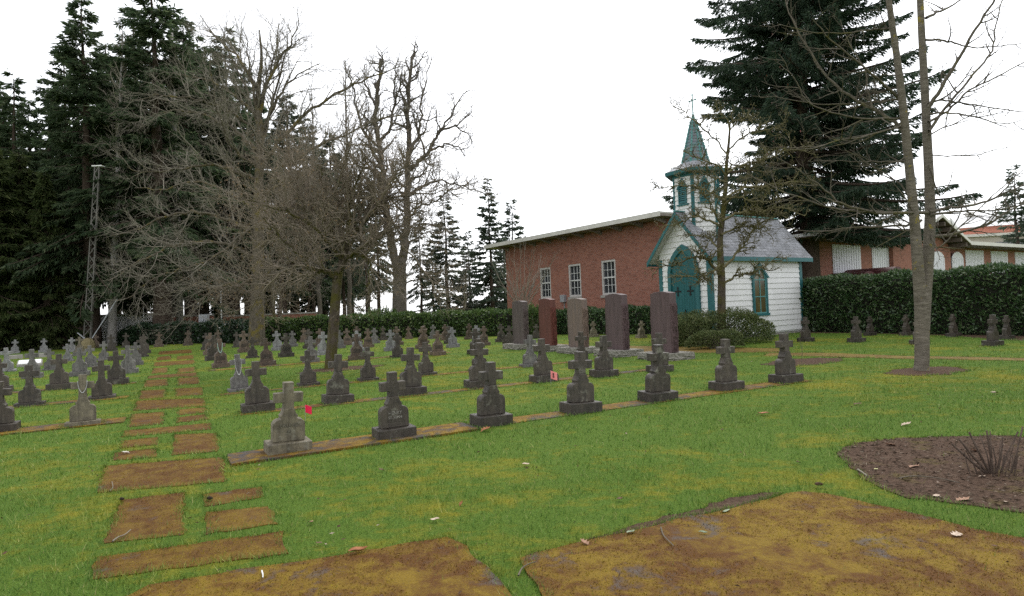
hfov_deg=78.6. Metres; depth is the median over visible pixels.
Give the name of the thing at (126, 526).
paving slab
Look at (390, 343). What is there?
gravestone
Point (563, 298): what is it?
utility box
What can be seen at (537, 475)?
leaf litter
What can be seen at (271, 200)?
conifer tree
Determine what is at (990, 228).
brick house
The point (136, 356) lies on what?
gravestone
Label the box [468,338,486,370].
gravestone
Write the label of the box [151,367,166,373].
paving slab
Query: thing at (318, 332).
gravestone
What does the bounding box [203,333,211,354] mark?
gravestone
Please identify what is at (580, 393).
gravestone
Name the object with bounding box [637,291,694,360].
granite monument
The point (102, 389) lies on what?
gravestone
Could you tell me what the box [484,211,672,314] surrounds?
brick hall
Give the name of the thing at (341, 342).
gravestone
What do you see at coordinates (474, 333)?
gravestone
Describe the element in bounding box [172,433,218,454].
paving slab
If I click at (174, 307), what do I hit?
conifer tree
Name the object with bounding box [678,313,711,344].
shrub
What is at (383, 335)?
gravestone
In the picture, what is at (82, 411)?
gravestone
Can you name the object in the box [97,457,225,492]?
paving slab
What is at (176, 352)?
paving slab
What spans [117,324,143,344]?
shrub
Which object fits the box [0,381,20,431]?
gravestone
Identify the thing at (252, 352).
gravestone
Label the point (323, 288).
conifer tree
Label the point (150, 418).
paving slab
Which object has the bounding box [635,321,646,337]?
gravestone
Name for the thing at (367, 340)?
gravestone
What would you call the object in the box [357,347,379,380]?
gravestone
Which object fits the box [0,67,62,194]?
conifer tree
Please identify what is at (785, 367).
gravestone
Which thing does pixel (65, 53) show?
conifer tree
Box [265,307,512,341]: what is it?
hedge
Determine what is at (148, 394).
paving slab
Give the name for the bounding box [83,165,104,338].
lattice mast
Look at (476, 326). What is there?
gravestone
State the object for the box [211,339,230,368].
gravestone
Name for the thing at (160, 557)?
paving slab
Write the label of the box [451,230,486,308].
conifer tree
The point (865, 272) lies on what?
canopy
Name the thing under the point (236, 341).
gravestone
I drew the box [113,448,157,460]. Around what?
paving slab
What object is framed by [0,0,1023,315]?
sky
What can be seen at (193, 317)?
brick wall
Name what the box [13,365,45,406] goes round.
gravestone
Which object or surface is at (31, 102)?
conifer tree
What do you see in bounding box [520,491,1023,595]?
path
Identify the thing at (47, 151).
conifer tree
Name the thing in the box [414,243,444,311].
conifer tree
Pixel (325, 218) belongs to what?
orchard tree
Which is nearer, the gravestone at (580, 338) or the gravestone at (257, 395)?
the gravestone at (257, 395)
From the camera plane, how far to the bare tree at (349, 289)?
54.91 m
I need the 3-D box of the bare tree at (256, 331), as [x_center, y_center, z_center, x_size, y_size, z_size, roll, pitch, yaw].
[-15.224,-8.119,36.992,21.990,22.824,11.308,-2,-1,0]
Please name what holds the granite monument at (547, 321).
on the lawn at (488, 466)
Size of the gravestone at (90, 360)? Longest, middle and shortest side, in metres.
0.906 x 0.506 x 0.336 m
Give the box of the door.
[671,251,695,317]
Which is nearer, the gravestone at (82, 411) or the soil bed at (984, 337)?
the gravestone at (82, 411)
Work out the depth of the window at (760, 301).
26.83 m
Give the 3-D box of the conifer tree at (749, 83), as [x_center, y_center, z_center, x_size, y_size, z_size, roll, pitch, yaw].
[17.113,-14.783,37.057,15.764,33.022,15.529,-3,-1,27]
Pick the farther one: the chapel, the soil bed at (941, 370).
the chapel
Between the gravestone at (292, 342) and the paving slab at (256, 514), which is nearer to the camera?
the paving slab at (256, 514)
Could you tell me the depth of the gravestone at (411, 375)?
12.61 m
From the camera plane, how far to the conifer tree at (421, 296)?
61.85 m
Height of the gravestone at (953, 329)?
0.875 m
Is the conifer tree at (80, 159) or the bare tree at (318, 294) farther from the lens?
the conifer tree at (80, 159)
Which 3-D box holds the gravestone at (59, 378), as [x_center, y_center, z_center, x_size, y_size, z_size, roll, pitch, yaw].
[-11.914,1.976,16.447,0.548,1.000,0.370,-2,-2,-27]
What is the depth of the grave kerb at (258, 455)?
8.01 m
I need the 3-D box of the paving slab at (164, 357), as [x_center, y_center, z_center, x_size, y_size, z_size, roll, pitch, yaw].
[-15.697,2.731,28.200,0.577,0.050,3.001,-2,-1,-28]
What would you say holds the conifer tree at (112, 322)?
on the lawn at (488, 466)
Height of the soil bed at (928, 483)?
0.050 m
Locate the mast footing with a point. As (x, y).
(85, 342)
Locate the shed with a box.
[101,313,152,343]
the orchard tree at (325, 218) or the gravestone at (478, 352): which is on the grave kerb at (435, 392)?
the gravestone at (478, 352)
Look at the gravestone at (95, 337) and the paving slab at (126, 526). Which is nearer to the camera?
the paving slab at (126, 526)
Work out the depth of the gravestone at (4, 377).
16.28 m
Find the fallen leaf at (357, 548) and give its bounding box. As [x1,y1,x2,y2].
[348,546,366,550]
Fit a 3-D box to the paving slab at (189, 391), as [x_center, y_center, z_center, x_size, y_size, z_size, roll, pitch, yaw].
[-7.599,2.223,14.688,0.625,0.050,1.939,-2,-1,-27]
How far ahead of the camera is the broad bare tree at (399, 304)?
48.77 m
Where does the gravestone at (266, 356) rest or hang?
on the grave kerb at (297, 364)
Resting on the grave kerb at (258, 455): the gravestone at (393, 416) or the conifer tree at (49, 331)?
the gravestone at (393, 416)
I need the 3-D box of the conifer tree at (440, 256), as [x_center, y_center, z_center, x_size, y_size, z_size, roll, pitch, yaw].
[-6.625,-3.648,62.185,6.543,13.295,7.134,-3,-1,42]
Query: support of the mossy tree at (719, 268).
on the lawn at (488, 466)
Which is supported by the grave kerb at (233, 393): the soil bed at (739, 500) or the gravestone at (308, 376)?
the gravestone at (308, 376)
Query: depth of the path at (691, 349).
20.52 m
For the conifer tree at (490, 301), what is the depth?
61.77 m
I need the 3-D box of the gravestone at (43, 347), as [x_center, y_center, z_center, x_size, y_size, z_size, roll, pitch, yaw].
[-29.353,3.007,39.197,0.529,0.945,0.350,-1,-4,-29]
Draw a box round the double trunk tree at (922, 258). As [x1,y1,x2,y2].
[724,0,1023,370]
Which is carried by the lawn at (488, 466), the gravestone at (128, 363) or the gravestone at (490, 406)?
the gravestone at (128, 363)
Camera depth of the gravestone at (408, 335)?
37.50 m
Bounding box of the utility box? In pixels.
[560,295,566,307]
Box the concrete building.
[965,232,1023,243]
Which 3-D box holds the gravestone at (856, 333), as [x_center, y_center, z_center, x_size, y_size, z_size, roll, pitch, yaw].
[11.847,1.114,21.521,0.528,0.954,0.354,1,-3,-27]
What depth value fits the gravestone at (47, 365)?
23.44 m
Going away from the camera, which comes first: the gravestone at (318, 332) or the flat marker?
the flat marker
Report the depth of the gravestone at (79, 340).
37.85 m
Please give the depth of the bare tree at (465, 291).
51.98 m
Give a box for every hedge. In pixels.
[129,317,272,345]
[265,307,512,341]
[529,304,650,334]
[800,261,1023,335]
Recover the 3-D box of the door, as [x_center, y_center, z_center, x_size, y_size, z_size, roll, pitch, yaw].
[7.215,-0.183,26.165,0.078,3.600,1.300,-2,-1,-34]
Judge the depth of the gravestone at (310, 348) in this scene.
22.28 m
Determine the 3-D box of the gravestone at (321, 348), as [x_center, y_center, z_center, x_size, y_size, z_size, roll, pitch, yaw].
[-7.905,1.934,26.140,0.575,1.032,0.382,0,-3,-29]
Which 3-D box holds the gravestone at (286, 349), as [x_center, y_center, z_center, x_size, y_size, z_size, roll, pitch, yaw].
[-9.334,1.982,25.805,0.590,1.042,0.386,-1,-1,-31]
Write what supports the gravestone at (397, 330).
on the lawn at (488, 466)
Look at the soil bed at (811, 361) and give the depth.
15.84 m
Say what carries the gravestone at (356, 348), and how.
on the grave kerb at (297, 364)
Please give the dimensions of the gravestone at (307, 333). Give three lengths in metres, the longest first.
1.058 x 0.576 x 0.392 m
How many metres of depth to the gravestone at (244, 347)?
30.17 m
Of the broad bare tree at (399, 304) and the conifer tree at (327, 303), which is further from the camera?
the conifer tree at (327, 303)
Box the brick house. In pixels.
[950,212,1023,234]
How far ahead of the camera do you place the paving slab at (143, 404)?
12.68 m
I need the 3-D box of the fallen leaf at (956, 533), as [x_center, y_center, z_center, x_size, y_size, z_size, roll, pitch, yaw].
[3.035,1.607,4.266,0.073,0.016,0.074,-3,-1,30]
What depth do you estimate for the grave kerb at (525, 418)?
10.44 m
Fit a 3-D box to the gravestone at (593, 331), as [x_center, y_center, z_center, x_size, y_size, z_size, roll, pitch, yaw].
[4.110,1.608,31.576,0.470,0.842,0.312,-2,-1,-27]
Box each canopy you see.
[831,271,874,275]
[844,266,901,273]
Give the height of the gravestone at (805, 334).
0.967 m
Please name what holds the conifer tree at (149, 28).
on the lawn at (488, 466)
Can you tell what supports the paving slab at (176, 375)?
on the lawn at (488, 466)
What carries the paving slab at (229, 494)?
on the lawn at (488, 466)
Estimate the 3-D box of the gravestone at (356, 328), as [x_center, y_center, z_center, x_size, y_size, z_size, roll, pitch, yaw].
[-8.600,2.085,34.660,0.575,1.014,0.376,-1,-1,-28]
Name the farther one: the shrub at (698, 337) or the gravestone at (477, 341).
the shrub at (698, 337)
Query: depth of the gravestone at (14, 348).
39.37 m
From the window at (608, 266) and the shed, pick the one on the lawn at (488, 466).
the shed
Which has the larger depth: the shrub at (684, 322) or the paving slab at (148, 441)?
the shrub at (684, 322)
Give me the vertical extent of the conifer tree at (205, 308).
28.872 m
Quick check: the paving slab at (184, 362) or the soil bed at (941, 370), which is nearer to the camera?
the soil bed at (941, 370)
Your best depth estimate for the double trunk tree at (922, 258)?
13.19 m
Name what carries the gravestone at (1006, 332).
on the soil bed at (984, 337)
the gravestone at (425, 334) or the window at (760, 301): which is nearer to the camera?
the window at (760, 301)
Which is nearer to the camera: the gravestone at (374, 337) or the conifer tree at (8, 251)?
the gravestone at (374, 337)
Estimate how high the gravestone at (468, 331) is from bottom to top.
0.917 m
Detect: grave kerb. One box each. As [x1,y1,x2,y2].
[0,417,125,435]
[12,382,135,393]
[12,395,128,407]
[210,352,450,370]
[220,360,593,394]
[227,422,477,465]
[239,369,645,415]
[469,380,809,427]
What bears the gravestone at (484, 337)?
on the lawn at (488, 466)
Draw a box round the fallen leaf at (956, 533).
[950,531,962,535]
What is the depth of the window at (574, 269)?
41.65 m
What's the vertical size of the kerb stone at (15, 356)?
0.240 m
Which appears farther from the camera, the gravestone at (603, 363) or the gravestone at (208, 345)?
the gravestone at (208, 345)
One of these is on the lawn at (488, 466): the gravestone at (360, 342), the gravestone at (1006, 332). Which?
the gravestone at (360, 342)
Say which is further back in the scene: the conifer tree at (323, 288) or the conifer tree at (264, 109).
the conifer tree at (264, 109)
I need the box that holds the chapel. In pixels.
[647,94,812,336]
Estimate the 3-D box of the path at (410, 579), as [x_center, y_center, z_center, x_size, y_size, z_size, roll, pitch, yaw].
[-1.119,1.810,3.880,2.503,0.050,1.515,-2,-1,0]
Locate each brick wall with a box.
[173,314,214,322]
[222,312,317,320]
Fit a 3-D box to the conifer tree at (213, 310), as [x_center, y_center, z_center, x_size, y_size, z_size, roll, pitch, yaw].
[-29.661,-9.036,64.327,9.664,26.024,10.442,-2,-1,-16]
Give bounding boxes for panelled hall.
[792,214,1023,277]
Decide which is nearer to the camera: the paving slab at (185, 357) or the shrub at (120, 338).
the paving slab at (185, 357)
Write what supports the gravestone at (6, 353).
on the lawn at (488, 466)
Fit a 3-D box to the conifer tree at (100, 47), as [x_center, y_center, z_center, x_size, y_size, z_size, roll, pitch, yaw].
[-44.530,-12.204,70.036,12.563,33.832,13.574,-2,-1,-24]
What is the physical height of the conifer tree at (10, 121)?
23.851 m
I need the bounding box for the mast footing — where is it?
[77,299,116,348]
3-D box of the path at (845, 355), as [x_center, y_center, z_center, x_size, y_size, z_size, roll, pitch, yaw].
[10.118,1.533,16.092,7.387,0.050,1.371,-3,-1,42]
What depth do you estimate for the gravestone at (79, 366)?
20.32 m
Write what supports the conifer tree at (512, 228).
on the lawn at (488, 466)
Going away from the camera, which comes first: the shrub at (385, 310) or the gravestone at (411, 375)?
the gravestone at (411, 375)
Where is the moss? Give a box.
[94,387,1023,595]
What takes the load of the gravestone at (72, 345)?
on the lawn at (488, 466)
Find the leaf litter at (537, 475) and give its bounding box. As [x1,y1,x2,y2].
[1,346,1008,593]
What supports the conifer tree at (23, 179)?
on the lawn at (488, 466)
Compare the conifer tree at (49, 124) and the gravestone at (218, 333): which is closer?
the gravestone at (218, 333)
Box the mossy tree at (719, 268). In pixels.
[643,93,821,330]
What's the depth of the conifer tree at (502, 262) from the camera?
75.92 m
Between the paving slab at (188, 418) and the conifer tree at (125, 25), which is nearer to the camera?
the paving slab at (188, 418)
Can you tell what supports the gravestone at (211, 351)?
on the lawn at (488, 466)
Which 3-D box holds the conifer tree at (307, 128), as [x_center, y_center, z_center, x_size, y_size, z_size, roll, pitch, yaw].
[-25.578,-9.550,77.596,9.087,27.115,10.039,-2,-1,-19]
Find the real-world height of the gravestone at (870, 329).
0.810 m
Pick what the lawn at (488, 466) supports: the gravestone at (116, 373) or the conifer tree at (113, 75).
the conifer tree at (113, 75)
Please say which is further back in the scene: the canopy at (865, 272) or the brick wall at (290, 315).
the brick wall at (290, 315)
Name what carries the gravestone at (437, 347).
on the lawn at (488, 466)
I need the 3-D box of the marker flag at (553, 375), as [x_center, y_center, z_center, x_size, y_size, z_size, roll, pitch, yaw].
[0.881,1.690,13.123,0.141,0.349,0.023,-2,-1,2]
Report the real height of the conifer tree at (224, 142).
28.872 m
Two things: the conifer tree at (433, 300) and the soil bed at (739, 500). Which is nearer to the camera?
the soil bed at (739, 500)
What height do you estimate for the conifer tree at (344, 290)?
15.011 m
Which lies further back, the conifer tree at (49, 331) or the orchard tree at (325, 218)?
the conifer tree at (49, 331)
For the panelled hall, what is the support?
on the lawn at (488, 466)
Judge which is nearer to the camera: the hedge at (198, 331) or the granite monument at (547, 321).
the granite monument at (547, 321)
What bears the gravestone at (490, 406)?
on the grave kerb at (525, 418)
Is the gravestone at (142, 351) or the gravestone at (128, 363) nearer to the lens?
the gravestone at (128, 363)
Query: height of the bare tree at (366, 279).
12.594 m
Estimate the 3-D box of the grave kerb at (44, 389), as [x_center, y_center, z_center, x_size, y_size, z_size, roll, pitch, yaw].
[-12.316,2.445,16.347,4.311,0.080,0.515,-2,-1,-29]
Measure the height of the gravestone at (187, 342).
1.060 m
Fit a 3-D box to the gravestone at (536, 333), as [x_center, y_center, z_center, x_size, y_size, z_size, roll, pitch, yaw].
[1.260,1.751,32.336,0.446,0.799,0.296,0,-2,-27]
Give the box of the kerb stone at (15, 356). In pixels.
[9,354,22,358]
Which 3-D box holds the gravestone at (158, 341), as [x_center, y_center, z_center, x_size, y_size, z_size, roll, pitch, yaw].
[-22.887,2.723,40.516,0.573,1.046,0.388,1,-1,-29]
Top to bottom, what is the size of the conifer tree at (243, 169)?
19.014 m
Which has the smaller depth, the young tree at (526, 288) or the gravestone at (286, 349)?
the gravestone at (286, 349)
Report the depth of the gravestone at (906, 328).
23.73 m
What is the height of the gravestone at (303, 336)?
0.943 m
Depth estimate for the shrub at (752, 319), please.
22.85 m
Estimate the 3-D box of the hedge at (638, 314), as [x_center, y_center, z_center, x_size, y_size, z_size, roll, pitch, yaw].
[4.306,1.238,34.806,8.415,1.805,2.131,-3,-1,37]
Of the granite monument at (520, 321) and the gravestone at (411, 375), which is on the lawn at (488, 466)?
the granite monument at (520, 321)
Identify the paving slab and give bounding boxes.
[92,531,288,579]
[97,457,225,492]
[103,492,186,543]
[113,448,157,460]
[121,437,157,447]
[122,423,211,436]
[127,412,164,426]
[133,398,205,410]
[139,389,165,398]
[142,379,167,387]
[147,372,196,378]
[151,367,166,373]
[154,360,194,365]
[157,356,170,359]
[158,349,191,354]
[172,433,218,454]
[174,387,202,395]
[176,414,207,422]
[177,355,193,359]
[177,367,194,372]
[177,377,199,384]
[177,407,205,415]
[202,487,263,506]
[205,506,276,534]
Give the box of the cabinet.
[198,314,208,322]
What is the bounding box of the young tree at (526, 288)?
[479,230,559,308]
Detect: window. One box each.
[539,267,550,299]
[568,263,582,298]
[600,259,616,297]
[750,263,770,315]
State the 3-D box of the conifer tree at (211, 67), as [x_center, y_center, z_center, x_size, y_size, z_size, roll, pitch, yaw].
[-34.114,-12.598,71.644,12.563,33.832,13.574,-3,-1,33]
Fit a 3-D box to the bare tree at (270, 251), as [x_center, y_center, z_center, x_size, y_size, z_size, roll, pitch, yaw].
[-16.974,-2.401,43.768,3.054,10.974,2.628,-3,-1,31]
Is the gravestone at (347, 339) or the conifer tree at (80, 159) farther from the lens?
the conifer tree at (80, 159)
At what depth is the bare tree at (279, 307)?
47.95 m
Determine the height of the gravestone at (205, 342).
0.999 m
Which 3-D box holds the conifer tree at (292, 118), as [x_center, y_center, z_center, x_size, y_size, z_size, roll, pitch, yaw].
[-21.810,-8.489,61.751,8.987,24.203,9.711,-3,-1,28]
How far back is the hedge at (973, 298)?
24.47 m
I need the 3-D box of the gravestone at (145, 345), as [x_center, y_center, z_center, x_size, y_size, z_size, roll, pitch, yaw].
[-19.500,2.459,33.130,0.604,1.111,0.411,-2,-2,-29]
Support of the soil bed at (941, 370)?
on the lawn at (488, 466)
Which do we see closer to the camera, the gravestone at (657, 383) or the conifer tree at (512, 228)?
the gravestone at (657, 383)
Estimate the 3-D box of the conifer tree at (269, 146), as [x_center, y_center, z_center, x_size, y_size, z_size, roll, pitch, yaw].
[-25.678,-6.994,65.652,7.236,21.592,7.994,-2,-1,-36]
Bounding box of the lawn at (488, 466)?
[0,332,1023,595]
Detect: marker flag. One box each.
[305,405,311,420]
[550,371,556,379]
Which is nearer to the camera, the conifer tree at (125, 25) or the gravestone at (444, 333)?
the gravestone at (444, 333)
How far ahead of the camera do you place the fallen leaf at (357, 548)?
4.40 m
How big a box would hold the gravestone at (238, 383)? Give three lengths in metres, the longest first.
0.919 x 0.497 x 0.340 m
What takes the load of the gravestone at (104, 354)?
on the lawn at (488, 466)
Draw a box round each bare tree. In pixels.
[76,0,441,351]
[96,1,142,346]
[216,138,244,314]
[244,207,281,316]
[264,98,306,316]
[299,75,331,319]
[303,195,330,311]
[331,31,507,311]
[331,50,355,314]
[355,207,386,307]
[447,246,472,310]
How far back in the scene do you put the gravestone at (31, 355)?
20.27 m
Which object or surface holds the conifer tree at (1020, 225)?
on the lawn at (488, 466)
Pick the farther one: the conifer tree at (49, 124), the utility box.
the conifer tree at (49, 124)
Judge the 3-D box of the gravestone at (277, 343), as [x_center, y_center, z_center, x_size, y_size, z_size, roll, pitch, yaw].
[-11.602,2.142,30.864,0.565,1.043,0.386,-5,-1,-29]
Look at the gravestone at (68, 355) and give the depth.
28.66 m
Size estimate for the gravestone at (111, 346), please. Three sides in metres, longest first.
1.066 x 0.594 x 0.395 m
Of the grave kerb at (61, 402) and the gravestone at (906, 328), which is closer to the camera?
the grave kerb at (61, 402)
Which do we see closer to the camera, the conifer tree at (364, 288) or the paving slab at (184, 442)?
the paving slab at (184, 442)
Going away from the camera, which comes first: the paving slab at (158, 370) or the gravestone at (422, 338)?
the paving slab at (158, 370)
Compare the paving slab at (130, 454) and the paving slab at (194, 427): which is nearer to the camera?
the paving slab at (130, 454)
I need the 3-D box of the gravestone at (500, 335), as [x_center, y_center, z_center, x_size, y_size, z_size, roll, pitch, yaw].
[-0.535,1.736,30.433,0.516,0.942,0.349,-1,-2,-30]
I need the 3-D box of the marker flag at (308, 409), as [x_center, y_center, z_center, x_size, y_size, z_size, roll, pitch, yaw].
[-3.262,1.845,10.011,0.106,0.287,0.023,-2,-1,5]
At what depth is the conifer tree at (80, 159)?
61.67 m
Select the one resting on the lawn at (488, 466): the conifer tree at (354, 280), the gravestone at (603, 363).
the conifer tree at (354, 280)
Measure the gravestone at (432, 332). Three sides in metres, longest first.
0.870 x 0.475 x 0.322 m
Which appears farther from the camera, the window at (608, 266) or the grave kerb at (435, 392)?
the window at (608, 266)
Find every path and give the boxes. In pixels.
[128,537,511,595]
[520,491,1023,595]
[630,346,778,352]
[763,353,1023,360]
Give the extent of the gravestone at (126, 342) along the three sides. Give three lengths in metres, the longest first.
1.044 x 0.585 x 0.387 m
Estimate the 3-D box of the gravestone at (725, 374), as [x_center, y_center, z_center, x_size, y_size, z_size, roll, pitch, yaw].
[3.974,1.270,11.614,0.555,1.011,0.374,-1,0,-27]
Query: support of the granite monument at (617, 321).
on the lawn at (488, 466)
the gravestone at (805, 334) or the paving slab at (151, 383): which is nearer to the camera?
the paving slab at (151, 383)
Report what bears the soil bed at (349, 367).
on the lawn at (488, 466)
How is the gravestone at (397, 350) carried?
on the lawn at (488, 466)
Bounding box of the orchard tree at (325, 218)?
[175,93,502,368]
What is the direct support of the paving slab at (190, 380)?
on the lawn at (488, 466)
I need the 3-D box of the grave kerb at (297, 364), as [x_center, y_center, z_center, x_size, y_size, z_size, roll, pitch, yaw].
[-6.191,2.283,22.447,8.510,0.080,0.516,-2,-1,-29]
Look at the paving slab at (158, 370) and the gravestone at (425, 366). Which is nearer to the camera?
the gravestone at (425, 366)
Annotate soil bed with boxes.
[296,365,384,373]
[587,492,780,539]
[761,358,842,365]
[811,332,1023,340]
[837,435,1023,513]
[883,366,969,375]
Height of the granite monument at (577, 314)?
1.960 m
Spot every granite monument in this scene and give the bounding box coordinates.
[502,301,537,349]
[533,298,568,351]
[556,298,599,353]
[593,293,643,357]
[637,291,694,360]
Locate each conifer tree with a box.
[0,0,173,343]
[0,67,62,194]
[0,81,26,155]
[0,94,30,170]
[0,150,67,351]
[0,151,81,351]
[2,171,93,350]
[15,99,47,167]
[17,74,73,195]
[31,59,109,329]
[42,46,105,329]
[57,0,250,324]
[73,2,203,312]
[76,40,125,313]
[91,32,197,313]
[119,13,264,314]
[149,60,181,315]
[179,36,245,313]
[193,26,287,314]
[193,44,245,318]
[201,98,269,317]
[222,62,269,314]
[223,128,266,314]
[240,98,289,313]
[244,136,285,313]
[246,92,341,312]
[264,149,311,312]
[285,166,336,311]
[288,116,328,311]
[299,148,358,315]
[300,132,365,313]
[325,174,365,314]
[327,175,376,318]
[352,170,392,311]
[356,174,392,309]
[407,207,440,312]
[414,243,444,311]
[415,195,485,315]
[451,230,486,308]
[458,178,507,310]
[482,233,506,306]
[487,199,526,307]
[661,0,984,279]
[995,164,1023,243]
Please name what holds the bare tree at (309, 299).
on the lawn at (488, 466)
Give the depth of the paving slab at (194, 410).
11.55 m
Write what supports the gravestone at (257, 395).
on the grave kerb at (435, 392)
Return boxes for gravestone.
[0,348,16,371]
[0,358,13,390]
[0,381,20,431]
[11,340,20,353]
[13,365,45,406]
[21,349,43,378]
[38,338,47,352]
[41,349,55,370]
[45,354,71,390]
[63,344,74,360]
[64,374,100,426]
[68,337,75,351]
[69,348,90,376]
[74,337,84,351]
[84,345,97,366]
[88,360,115,399]
[93,334,100,347]
[97,341,108,359]
[105,334,117,350]
[106,351,128,384]
[121,333,129,347]
[121,346,138,373]
[130,342,143,364]
[136,337,148,356]
[142,334,150,352]
[154,332,163,346]
[183,330,192,345]
[201,333,207,349]
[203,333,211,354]
[205,335,217,360]
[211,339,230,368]
[214,330,220,343]
[227,354,249,392]
[232,332,239,347]
[237,331,249,352]
[240,361,274,413]
[246,337,259,357]
[259,338,275,365]
[263,381,311,455]
[271,331,281,350]
[278,333,294,356]
[289,331,297,346]
[296,350,319,386]
[299,328,306,342]
[302,336,319,362]
[303,329,315,348]
[314,328,323,346]
[317,332,326,354]
[321,354,353,404]
[338,330,345,348]
[343,328,351,344]
[348,334,364,360]
[350,331,364,351]
[352,326,362,342]
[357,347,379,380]
[362,329,373,347]
[371,328,379,343]
[371,371,416,439]
[379,326,387,339]
[383,330,394,350]
[389,333,402,357]
[393,327,403,344]
[398,347,426,395]
[405,327,412,338]
[415,326,430,348]
[417,325,429,342]
[418,342,436,375]
[428,325,435,338]
[429,331,445,355]
[440,324,447,340]
[444,326,449,343]
[446,327,459,347]
[463,342,487,388]
[464,324,471,339]
[467,328,479,353]
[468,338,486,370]
[470,361,512,427]
[472,325,479,338]
[480,326,490,345]
[495,324,504,341]
[502,326,512,343]
[519,335,536,367]
[529,339,558,382]
[533,324,539,338]
[559,351,602,415]
[571,332,587,360]
[589,321,598,336]
[589,335,618,377]
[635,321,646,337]
[637,344,677,402]
[646,333,673,372]
[708,339,744,390]
[768,334,803,383]
[797,317,814,341]
[847,316,865,342]
[863,316,876,335]
[899,315,912,335]
[909,322,913,344]
[945,314,961,336]
[981,315,1003,345]
[999,315,1015,339]
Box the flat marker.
[17,359,42,366]
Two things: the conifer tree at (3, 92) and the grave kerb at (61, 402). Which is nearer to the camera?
the grave kerb at (61, 402)
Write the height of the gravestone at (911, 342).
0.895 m
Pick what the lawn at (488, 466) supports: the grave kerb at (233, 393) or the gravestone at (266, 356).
the grave kerb at (233, 393)
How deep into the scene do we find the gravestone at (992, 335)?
18.15 m
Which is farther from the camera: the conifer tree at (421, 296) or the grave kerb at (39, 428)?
the conifer tree at (421, 296)
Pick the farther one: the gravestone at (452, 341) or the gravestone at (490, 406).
the gravestone at (452, 341)
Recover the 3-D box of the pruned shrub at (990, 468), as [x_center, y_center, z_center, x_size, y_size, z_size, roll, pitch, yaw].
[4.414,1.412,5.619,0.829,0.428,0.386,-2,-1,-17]
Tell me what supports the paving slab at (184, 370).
on the lawn at (488, 466)
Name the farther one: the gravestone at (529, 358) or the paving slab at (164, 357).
the paving slab at (164, 357)
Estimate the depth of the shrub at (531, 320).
35.44 m
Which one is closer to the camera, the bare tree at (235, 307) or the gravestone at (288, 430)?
the gravestone at (288, 430)
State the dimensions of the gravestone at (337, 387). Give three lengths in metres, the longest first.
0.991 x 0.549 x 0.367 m
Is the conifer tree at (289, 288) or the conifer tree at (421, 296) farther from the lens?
the conifer tree at (421, 296)
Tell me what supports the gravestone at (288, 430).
on the grave kerb at (258, 455)
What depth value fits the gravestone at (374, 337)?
33.80 m
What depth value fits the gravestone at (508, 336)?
28.15 m
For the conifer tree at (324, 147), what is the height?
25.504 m
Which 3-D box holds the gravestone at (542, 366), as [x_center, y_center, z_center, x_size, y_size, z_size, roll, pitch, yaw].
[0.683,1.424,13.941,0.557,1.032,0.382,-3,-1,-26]
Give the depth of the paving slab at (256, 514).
5.25 m
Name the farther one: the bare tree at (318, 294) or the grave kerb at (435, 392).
the bare tree at (318, 294)
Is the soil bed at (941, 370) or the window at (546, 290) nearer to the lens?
the soil bed at (941, 370)
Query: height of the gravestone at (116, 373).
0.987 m
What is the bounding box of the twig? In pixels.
[518,561,535,575]
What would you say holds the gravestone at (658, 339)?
on the lawn at (488, 466)
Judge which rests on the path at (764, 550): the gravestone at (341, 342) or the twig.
the twig
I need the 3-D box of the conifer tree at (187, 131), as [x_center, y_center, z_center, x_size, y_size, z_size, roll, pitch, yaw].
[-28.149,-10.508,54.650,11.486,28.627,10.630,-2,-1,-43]
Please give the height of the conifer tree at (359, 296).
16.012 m
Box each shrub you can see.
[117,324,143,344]
[365,305,396,316]
[528,302,538,334]
[677,306,776,343]
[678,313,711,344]
[683,328,744,349]
[951,426,1023,478]

